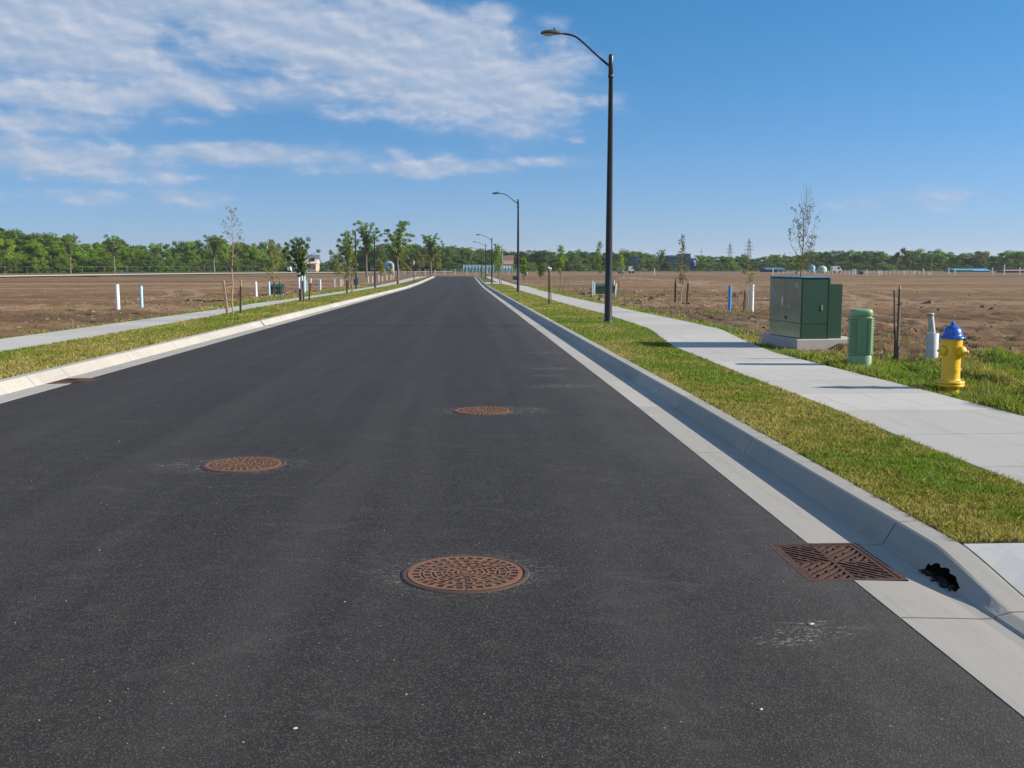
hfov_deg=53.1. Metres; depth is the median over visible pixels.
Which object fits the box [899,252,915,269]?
distant tree
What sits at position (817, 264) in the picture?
bush
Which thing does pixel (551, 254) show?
distant tree
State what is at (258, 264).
shrub
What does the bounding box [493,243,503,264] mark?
tree
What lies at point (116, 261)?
shrub
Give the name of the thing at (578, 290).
soil clods
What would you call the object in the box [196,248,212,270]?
woodland tree
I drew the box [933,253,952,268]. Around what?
distant tree
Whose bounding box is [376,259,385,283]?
sapling
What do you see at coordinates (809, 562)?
storm grate
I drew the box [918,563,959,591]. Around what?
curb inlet
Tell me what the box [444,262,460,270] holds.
bush
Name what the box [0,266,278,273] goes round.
fence
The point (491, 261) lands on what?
street lamp
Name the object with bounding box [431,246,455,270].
distant tree
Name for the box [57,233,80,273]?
tree
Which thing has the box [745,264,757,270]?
bush
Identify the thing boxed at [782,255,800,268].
distant tree
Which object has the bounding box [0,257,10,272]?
shrub
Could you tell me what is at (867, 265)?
bush
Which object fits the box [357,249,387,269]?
distant tree
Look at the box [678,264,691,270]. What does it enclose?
bush
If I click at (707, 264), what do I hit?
bush
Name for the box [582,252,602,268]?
distant tree
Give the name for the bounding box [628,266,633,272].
parked van
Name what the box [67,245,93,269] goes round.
woodland tree
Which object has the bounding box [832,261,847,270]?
bush
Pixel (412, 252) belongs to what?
distant tree
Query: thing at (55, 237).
woodland tree
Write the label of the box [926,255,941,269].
distant tree
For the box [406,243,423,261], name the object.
distant tree
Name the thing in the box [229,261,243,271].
shrub
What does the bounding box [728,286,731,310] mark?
pipe marker
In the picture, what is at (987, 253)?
distant tree
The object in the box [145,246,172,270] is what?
woodland tree
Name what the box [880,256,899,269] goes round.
distant tree
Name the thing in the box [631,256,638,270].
tower
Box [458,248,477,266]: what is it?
distant tree
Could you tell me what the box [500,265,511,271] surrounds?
greenhouse
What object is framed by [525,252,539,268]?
distant tree
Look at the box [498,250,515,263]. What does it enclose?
distant tree
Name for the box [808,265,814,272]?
tent
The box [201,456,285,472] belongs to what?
manhole cover
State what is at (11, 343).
sidewalk
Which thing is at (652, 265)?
bush
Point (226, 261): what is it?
shrub
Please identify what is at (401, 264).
distant tree
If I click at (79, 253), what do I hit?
woodland tree
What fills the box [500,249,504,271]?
mast
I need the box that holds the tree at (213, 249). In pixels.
[200,234,225,272]
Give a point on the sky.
(139, 122)
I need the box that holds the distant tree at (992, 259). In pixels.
[988,256,1008,268]
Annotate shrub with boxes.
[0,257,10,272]
[0,257,22,272]
[13,259,29,273]
[18,262,37,273]
[25,260,49,272]
[38,261,53,272]
[42,256,66,272]
[49,257,77,272]
[59,259,83,272]
[73,260,93,272]
[75,256,102,272]
[89,257,112,272]
[95,257,123,272]
[113,262,124,272]
[120,261,136,272]
[126,258,145,271]
[141,259,166,271]
[142,259,155,271]
[154,261,174,271]
[163,258,184,271]
[177,263,190,271]
[185,264,196,271]
[191,262,204,271]
[199,259,220,271]
[212,261,225,271]
[220,260,234,271]
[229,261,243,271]
[239,261,255,271]
[247,261,266,271]
[253,258,272,270]
[278,263,287,270]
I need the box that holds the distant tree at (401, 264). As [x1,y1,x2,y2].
[389,247,417,270]
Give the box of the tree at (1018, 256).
[1013,250,1023,269]
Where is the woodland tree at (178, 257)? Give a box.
[162,252,180,271]
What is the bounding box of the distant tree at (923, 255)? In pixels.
[919,249,943,264]
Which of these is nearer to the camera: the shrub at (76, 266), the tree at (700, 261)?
the shrub at (76, 266)
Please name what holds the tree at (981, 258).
on the ground at (1002, 297)
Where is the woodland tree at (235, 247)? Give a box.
[229,242,241,258]
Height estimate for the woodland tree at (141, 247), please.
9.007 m
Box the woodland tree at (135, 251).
[128,248,147,265]
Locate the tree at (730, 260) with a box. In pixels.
[726,257,736,270]
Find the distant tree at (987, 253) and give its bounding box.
[974,251,995,266]
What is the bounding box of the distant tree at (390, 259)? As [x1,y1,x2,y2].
[371,246,399,266]
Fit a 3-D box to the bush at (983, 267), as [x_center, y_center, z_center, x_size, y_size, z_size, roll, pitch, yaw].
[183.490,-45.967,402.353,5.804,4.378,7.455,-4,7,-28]
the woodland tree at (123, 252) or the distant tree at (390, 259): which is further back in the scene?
the distant tree at (390, 259)
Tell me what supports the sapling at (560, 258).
on the ground at (1002, 297)
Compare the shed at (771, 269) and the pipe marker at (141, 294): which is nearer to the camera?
the pipe marker at (141, 294)
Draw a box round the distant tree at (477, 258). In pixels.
[462,249,489,264]
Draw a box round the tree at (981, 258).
[969,251,988,268]
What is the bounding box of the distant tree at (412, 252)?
[400,248,424,270]
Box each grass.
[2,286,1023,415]
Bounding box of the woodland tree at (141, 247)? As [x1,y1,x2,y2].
[128,245,148,268]
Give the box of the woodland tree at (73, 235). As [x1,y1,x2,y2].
[55,233,84,262]
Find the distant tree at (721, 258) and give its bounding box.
[713,256,726,269]
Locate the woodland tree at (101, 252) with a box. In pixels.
[87,248,109,268]
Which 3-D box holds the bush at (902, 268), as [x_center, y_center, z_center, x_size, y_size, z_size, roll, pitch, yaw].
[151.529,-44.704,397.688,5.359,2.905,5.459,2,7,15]
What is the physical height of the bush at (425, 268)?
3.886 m
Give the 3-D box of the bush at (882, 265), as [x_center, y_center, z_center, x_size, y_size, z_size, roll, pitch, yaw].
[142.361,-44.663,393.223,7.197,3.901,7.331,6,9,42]
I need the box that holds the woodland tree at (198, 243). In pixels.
[189,240,203,267]
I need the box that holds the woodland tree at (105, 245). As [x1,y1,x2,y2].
[93,241,109,269]
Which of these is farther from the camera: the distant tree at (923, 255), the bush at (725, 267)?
the distant tree at (923, 255)
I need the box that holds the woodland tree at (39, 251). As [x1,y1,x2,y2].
[14,242,48,269]
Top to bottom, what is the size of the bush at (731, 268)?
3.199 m
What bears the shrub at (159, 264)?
on the ground at (1002, 297)
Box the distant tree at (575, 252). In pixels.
[567,249,586,269]
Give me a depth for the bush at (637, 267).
395.80 m
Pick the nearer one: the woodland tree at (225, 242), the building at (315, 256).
the woodland tree at (225, 242)
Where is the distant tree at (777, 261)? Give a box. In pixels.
[766,254,781,267]
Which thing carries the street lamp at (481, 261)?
on the verge at (482, 278)
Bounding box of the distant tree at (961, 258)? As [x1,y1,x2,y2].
[948,254,969,268]
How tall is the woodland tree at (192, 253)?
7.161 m
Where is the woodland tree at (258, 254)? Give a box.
[250,249,269,268]
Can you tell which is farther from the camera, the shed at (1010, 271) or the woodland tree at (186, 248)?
the woodland tree at (186, 248)
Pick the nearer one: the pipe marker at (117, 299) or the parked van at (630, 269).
the pipe marker at (117, 299)
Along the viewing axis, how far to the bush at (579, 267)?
389.03 m
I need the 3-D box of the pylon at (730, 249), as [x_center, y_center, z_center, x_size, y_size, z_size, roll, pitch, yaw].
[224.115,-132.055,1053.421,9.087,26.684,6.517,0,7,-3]
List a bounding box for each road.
[0,277,1023,767]
[138,276,475,276]
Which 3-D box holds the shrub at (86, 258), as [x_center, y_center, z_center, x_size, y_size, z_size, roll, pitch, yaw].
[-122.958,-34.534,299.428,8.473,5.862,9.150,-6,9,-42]
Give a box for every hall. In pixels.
[659,255,683,270]
[676,254,690,269]
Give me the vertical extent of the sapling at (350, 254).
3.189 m
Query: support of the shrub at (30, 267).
on the ground at (1002, 297)
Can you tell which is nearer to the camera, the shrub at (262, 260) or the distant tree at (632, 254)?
the shrub at (262, 260)
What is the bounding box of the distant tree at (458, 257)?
[441,249,464,267]
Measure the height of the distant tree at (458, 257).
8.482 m
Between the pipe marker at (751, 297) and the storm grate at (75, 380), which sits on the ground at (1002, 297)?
the pipe marker at (751, 297)
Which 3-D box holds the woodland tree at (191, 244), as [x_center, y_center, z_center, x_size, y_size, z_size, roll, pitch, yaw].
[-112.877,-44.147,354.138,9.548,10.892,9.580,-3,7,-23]
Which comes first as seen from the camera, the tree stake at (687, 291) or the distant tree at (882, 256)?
the tree stake at (687, 291)
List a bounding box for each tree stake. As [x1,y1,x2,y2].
[222,280,228,314]
[239,280,241,312]
[301,276,304,300]
[308,279,311,300]
[548,269,549,303]
[550,271,551,302]
[674,278,675,302]
[686,279,688,304]
[745,291,746,310]
[893,290,895,359]
[895,285,901,359]
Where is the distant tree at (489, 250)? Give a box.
[479,248,500,263]
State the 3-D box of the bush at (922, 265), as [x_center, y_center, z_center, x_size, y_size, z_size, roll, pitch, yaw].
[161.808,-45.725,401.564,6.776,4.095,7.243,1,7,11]
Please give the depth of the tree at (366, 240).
193.67 m
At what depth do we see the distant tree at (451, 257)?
388.66 m
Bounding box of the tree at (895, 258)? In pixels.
[890,247,911,268]
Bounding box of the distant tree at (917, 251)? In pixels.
[903,248,925,267]
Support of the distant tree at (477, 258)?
on the ground at (1002, 297)
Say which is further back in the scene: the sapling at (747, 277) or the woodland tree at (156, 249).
the woodland tree at (156, 249)
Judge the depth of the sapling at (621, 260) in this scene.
169.81 m
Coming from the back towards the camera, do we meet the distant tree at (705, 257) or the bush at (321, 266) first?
the distant tree at (705, 257)
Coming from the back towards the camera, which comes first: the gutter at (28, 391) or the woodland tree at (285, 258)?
the woodland tree at (285, 258)
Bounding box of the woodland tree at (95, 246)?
[83,243,103,271]
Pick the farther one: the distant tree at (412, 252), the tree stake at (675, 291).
the distant tree at (412, 252)
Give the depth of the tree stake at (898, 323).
17.18 m
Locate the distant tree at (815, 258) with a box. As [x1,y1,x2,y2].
[799,251,819,268]
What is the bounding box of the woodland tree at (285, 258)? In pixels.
[277,246,291,262]
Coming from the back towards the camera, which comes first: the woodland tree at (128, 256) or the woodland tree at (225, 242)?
the woodland tree at (225, 242)
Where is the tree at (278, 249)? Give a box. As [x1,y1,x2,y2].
[267,240,282,269]
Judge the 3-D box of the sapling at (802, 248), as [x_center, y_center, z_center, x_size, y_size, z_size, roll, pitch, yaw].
[10.736,-4.949,37.565,1.816,5.005,1.813,-6,9,-42]
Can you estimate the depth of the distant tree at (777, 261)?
446.72 m
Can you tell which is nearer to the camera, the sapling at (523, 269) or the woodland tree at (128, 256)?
the sapling at (523, 269)
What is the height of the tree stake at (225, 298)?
1.381 m
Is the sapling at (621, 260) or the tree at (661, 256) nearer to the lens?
the sapling at (621, 260)
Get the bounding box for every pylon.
[726,243,733,256]
[745,238,752,258]
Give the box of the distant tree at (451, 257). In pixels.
[438,253,458,269]
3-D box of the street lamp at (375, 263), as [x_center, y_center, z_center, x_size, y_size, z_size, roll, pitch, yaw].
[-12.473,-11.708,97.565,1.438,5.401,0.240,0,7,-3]
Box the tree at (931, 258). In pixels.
[924,251,933,270]
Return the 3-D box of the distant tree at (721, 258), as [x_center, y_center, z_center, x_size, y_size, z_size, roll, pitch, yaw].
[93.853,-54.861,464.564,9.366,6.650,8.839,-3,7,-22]
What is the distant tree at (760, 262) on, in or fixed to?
on the ground at (1002, 297)
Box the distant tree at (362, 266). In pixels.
[353,248,386,270]
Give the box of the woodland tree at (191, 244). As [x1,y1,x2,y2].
[178,241,196,263]
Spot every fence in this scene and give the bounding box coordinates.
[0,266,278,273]
[659,268,724,272]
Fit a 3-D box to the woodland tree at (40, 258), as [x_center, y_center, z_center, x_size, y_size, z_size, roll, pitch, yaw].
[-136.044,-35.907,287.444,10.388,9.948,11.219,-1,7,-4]
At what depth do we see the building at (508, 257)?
400.12 m
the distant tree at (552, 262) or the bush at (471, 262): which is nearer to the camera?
the bush at (471, 262)
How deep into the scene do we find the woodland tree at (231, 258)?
349.03 m
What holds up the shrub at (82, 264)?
on the ground at (1002, 297)
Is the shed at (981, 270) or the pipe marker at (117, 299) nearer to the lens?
the pipe marker at (117, 299)
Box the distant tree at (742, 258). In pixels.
[739,255,755,268]
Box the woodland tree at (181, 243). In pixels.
[170,241,184,267]
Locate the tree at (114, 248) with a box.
[101,234,128,272]
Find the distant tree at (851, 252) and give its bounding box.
[844,249,864,268]
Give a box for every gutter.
[0,277,434,402]
[474,277,1023,716]
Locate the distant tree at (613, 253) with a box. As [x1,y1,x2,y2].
[598,252,616,264]
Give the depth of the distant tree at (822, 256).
431.13 m
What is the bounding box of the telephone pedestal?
[847,309,873,367]
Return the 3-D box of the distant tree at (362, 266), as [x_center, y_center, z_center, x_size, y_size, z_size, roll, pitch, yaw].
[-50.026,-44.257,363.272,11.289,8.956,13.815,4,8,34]
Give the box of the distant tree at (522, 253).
[514,250,537,268]
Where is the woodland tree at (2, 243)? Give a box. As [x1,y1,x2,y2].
[0,238,13,257]
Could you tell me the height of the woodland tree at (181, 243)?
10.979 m
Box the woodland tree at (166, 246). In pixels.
[155,242,173,266]
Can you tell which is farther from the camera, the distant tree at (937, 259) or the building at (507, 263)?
the distant tree at (937, 259)
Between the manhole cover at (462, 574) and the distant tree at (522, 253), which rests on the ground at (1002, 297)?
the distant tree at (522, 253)
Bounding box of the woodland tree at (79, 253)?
[47,240,87,270]
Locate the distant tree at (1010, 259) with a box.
[995,250,1023,266]
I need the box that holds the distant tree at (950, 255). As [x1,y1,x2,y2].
[938,252,959,268]
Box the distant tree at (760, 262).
[751,257,770,269]
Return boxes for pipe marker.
[114,284,119,309]
[139,286,142,306]
[254,281,257,296]
[297,273,299,292]
[303,276,305,292]
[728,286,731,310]
[750,284,753,311]
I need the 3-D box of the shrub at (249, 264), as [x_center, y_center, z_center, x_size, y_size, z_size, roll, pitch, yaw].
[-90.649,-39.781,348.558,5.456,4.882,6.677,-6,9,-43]
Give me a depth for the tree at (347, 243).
96.93 m
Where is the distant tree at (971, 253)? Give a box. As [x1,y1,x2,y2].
[958,252,977,262]
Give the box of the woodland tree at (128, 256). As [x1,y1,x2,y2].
[120,252,135,270]
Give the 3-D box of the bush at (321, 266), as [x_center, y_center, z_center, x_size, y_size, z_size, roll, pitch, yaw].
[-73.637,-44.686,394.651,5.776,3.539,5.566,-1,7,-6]
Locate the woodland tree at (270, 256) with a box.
[259,249,282,264]
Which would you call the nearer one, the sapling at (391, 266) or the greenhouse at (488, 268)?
the sapling at (391, 266)
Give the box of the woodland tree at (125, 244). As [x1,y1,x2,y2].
[117,239,131,256]
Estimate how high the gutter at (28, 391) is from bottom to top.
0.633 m
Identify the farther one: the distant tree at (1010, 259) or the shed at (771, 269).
the distant tree at (1010, 259)
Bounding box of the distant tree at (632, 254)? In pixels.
[621,251,645,267]
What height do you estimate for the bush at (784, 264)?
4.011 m
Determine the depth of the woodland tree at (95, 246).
317.12 m
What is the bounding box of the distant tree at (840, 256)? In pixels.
[826,250,853,266]
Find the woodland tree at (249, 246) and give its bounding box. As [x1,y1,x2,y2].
[242,243,255,270]
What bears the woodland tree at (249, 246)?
on the ground at (1002, 297)
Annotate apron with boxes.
[963,543,1023,596]
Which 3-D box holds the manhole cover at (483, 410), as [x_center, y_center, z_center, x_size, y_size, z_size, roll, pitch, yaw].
[-0.335,0.307,11.845,0.700,0.007,0.700,5,8,40]
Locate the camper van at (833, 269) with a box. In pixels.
[830,266,841,272]
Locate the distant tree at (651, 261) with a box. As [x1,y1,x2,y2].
[641,253,658,269]
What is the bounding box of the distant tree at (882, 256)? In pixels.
[870,251,889,270]
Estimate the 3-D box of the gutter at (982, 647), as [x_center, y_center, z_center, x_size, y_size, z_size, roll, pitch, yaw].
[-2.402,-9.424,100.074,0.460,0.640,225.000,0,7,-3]
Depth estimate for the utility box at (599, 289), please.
68.67 m
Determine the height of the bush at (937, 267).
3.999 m
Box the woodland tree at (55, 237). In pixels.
[38,232,60,257]
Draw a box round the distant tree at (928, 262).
[920,256,937,268]
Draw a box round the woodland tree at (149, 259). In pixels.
[143,253,162,267]
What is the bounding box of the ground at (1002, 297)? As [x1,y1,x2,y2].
[0,267,1023,543]
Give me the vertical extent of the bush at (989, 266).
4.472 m
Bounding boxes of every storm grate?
[47,378,101,383]
[768,543,908,581]
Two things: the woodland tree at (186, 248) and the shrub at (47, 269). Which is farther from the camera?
the woodland tree at (186, 248)
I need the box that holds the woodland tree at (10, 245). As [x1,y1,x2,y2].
[0,239,21,269]
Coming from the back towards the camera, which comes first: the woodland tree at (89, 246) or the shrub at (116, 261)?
the woodland tree at (89, 246)
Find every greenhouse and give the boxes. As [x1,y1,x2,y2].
[463,264,482,271]
[483,265,496,271]
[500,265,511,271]
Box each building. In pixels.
[304,259,319,270]
[306,255,321,263]
[329,256,342,264]
[503,255,513,261]
[503,261,512,270]
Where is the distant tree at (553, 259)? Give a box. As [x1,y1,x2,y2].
[547,252,559,269]
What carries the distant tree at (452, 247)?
on the ground at (1002, 297)
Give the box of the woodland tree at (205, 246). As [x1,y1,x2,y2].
[197,236,216,266]
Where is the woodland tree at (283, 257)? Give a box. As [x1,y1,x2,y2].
[280,250,295,264]
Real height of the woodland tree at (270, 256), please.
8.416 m
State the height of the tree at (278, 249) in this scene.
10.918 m
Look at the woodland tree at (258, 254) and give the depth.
357.17 m
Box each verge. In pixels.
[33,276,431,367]
[478,276,1023,543]
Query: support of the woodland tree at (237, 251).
on the ground at (1002, 297)
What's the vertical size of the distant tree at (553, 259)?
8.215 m
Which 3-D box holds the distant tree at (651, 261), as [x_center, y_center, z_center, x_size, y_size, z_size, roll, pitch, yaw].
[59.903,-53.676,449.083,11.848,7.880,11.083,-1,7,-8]
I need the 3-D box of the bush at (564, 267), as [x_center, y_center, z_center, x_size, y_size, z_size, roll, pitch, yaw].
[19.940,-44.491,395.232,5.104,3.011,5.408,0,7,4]
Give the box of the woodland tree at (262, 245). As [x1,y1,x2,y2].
[256,241,270,258]
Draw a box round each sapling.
[214,206,246,313]
[264,239,281,295]
[332,244,344,286]
[343,250,358,293]
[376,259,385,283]
[386,263,392,279]
[416,251,425,278]
[493,244,501,278]
[519,257,527,277]
[537,262,545,278]
[554,244,566,278]
[594,240,604,272]
[618,248,625,278]
[675,235,686,302]
[742,255,753,308]
[777,182,821,275]
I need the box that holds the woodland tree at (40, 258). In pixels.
[13,239,46,262]
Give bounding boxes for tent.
[384,261,393,271]
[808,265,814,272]
[816,266,826,272]
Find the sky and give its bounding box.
[0,0,1023,266]
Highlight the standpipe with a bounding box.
[925,313,938,359]
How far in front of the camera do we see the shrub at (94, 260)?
297.80 m
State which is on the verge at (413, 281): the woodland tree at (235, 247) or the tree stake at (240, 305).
the tree stake at (240, 305)
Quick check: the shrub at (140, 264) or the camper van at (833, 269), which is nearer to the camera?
the camper van at (833, 269)
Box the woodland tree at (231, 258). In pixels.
[219,254,239,269]
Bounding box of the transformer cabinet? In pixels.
[761,276,849,349]
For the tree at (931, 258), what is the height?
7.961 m
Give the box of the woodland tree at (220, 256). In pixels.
[204,239,230,267]
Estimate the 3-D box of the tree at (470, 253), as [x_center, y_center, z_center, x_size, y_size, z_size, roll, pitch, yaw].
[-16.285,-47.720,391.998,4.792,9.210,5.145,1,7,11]
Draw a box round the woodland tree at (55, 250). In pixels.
[33,244,68,271]
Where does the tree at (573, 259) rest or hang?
on the ground at (1002, 297)
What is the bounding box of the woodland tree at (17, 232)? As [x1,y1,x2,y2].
[3,228,22,269]
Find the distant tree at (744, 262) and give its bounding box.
[742,258,756,267]
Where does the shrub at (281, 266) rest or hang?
on the ground at (1002, 297)
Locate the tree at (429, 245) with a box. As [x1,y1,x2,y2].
[421,233,444,274]
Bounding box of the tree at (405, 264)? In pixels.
[399,255,411,274]
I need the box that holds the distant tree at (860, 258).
[852,251,877,269]
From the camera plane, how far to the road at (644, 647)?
5.29 m
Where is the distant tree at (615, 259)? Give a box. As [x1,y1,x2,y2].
[612,250,630,266]
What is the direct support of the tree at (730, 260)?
on the ground at (1002, 297)
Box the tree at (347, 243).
[329,229,360,288]
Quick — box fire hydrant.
[936,322,968,393]
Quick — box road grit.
[2,380,1021,766]
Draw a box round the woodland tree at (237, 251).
[230,247,247,268]
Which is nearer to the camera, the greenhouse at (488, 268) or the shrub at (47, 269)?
the shrub at (47, 269)
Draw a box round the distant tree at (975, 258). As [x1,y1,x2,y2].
[963,252,990,268]
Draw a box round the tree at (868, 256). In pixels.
[864,251,872,269]
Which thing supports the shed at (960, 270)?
on the ground at (1002, 297)
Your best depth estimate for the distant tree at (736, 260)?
452.92 m
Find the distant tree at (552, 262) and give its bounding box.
[551,258,568,264]
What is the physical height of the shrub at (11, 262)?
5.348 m
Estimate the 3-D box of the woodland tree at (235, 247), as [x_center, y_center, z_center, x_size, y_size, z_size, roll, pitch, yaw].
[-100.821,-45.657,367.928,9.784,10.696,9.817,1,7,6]
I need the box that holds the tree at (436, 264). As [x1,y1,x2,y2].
[425,252,441,271]
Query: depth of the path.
226.19 m
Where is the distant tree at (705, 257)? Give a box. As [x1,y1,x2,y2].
[690,255,709,262]
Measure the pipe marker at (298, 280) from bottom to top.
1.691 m
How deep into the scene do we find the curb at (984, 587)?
6.92 m
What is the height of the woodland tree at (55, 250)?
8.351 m
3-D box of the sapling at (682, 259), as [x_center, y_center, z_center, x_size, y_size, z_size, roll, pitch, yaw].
[8.107,-5.453,48.985,0.676,3.443,0.551,0,7,-3]
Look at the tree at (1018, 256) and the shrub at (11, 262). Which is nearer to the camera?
the shrub at (11, 262)
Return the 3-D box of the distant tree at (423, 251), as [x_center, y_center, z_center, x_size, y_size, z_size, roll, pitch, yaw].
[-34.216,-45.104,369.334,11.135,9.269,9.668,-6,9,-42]
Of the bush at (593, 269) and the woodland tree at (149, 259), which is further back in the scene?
the bush at (593, 269)
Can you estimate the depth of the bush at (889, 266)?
391.83 m
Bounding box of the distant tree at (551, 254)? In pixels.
[530,250,556,269]
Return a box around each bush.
[319,264,327,270]
[329,263,342,270]
[415,264,429,270]
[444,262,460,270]
[457,261,476,269]
[561,265,569,270]
[575,263,588,270]
[588,264,600,270]
[612,261,624,270]
[632,264,644,270]
[645,263,659,270]
[660,262,678,270]
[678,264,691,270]
[695,262,715,270]
[704,262,723,270]
[719,263,729,270]
[729,264,742,270]
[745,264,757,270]
[760,263,776,268]
[775,262,793,270]
[784,262,803,270]
[814,262,825,268]
[815,263,830,270]
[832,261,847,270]
[838,262,857,270]
[854,262,871,270]
[866,265,876,270]
[874,263,891,270]
[883,264,897,270]
[897,265,909,270]
[908,263,920,270]
[915,262,933,270]
[928,262,947,270]
[949,265,963,268]
[972,262,988,268]
[986,261,1004,270]
[995,265,1009,269]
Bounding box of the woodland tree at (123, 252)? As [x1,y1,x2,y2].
[109,243,134,261]
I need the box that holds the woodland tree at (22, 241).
[0,236,31,266]
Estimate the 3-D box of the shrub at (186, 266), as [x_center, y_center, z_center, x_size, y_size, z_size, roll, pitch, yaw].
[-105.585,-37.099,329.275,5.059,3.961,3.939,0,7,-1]
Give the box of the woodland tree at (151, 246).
[148,242,165,258]
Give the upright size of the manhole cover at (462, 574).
0.007 m
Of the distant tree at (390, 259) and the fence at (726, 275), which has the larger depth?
the distant tree at (390, 259)
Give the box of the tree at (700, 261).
[695,256,706,269]
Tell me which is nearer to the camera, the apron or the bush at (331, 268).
the apron
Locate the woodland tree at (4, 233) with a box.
[0,228,16,252]
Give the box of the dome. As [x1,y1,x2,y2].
[689,259,695,270]
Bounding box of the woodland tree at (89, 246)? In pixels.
[81,243,98,256]
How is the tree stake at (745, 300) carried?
on the ground at (1002, 297)
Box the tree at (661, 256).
[655,249,665,270]
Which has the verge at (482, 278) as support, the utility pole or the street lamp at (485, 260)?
the street lamp at (485, 260)
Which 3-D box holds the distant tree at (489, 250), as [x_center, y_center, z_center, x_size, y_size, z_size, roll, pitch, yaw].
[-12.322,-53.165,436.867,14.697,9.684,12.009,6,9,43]
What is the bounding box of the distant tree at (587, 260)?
[577,251,596,268]
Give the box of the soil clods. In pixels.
[0,288,1023,360]
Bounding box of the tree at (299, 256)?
[282,236,320,299]
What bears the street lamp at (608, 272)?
on the verge at (482, 278)
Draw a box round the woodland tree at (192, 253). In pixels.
[180,251,201,267]
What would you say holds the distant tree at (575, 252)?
on the ground at (1002, 297)
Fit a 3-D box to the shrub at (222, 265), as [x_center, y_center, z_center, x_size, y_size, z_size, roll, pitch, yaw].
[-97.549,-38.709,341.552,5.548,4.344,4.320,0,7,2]
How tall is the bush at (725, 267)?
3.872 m
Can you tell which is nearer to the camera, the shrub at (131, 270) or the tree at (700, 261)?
the shrub at (131, 270)
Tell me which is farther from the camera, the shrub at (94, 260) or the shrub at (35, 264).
the shrub at (94, 260)
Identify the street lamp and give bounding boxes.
[374,233,387,287]
[470,247,481,276]
[476,234,492,283]
[478,242,485,278]
[492,191,519,291]
[540,28,613,321]
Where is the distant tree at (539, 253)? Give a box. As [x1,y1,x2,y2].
[526,250,551,269]
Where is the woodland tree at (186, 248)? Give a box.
[171,243,193,271]
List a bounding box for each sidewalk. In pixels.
[0,277,423,350]
[487,277,1023,482]
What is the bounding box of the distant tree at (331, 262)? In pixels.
[325,259,345,268]
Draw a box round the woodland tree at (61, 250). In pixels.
[47,247,71,267]
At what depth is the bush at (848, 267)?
400.60 m
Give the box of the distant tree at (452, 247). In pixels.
[439,245,460,250]
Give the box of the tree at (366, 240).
[352,220,382,276]
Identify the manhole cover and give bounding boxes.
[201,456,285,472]
[400,555,529,593]
[453,406,512,414]
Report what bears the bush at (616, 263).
on the ground at (1002, 297)
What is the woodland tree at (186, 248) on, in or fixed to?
on the ground at (1002, 297)
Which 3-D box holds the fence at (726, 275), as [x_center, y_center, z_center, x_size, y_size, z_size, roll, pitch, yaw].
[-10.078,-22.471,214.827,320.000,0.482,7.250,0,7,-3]
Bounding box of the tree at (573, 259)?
[564,253,583,270]
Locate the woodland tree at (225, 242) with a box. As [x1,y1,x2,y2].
[206,237,231,255]
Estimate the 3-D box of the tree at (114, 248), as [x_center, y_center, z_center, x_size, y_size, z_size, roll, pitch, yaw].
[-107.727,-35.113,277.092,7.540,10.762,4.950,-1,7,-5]
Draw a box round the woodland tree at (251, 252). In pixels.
[234,247,261,269]
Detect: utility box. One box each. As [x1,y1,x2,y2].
[270,284,284,294]
[593,284,614,294]
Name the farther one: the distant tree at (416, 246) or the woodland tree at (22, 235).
the distant tree at (416, 246)
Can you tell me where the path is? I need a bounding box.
[0,271,452,276]
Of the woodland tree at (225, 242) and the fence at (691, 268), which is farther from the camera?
the woodland tree at (225, 242)
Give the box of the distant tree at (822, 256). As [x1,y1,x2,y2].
[819,250,842,269]
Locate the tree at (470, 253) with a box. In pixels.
[462,247,475,263]
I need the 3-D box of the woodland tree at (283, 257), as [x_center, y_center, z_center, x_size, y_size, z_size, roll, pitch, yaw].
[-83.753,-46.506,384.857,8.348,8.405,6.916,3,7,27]
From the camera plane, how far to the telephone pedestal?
16.04 m
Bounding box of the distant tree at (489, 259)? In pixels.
[474,251,500,265]
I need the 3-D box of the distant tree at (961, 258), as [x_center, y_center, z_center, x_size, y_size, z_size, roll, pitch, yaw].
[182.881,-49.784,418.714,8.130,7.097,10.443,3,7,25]
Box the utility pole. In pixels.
[354,231,356,288]
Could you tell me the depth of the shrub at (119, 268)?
305.98 m
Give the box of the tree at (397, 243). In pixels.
[383,220,414,283]
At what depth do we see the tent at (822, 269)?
311.70 m
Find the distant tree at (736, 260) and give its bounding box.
[727,258,741,268]
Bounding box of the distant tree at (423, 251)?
[402,246,429,270]
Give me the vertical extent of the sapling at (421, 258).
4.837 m
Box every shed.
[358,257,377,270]
[760,268,784,271]
[945,269,971,271]
[973,269,990,271]
[996,270,1023,272]
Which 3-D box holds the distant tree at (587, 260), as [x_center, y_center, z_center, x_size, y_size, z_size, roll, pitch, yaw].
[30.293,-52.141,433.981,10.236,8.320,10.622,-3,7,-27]
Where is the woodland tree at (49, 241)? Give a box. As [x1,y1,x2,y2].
[24,232,54,271]
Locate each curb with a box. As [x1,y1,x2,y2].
[0,276,433,394]
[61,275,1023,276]
[476,276,1023,637]
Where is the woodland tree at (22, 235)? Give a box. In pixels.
[16,233,25,252]

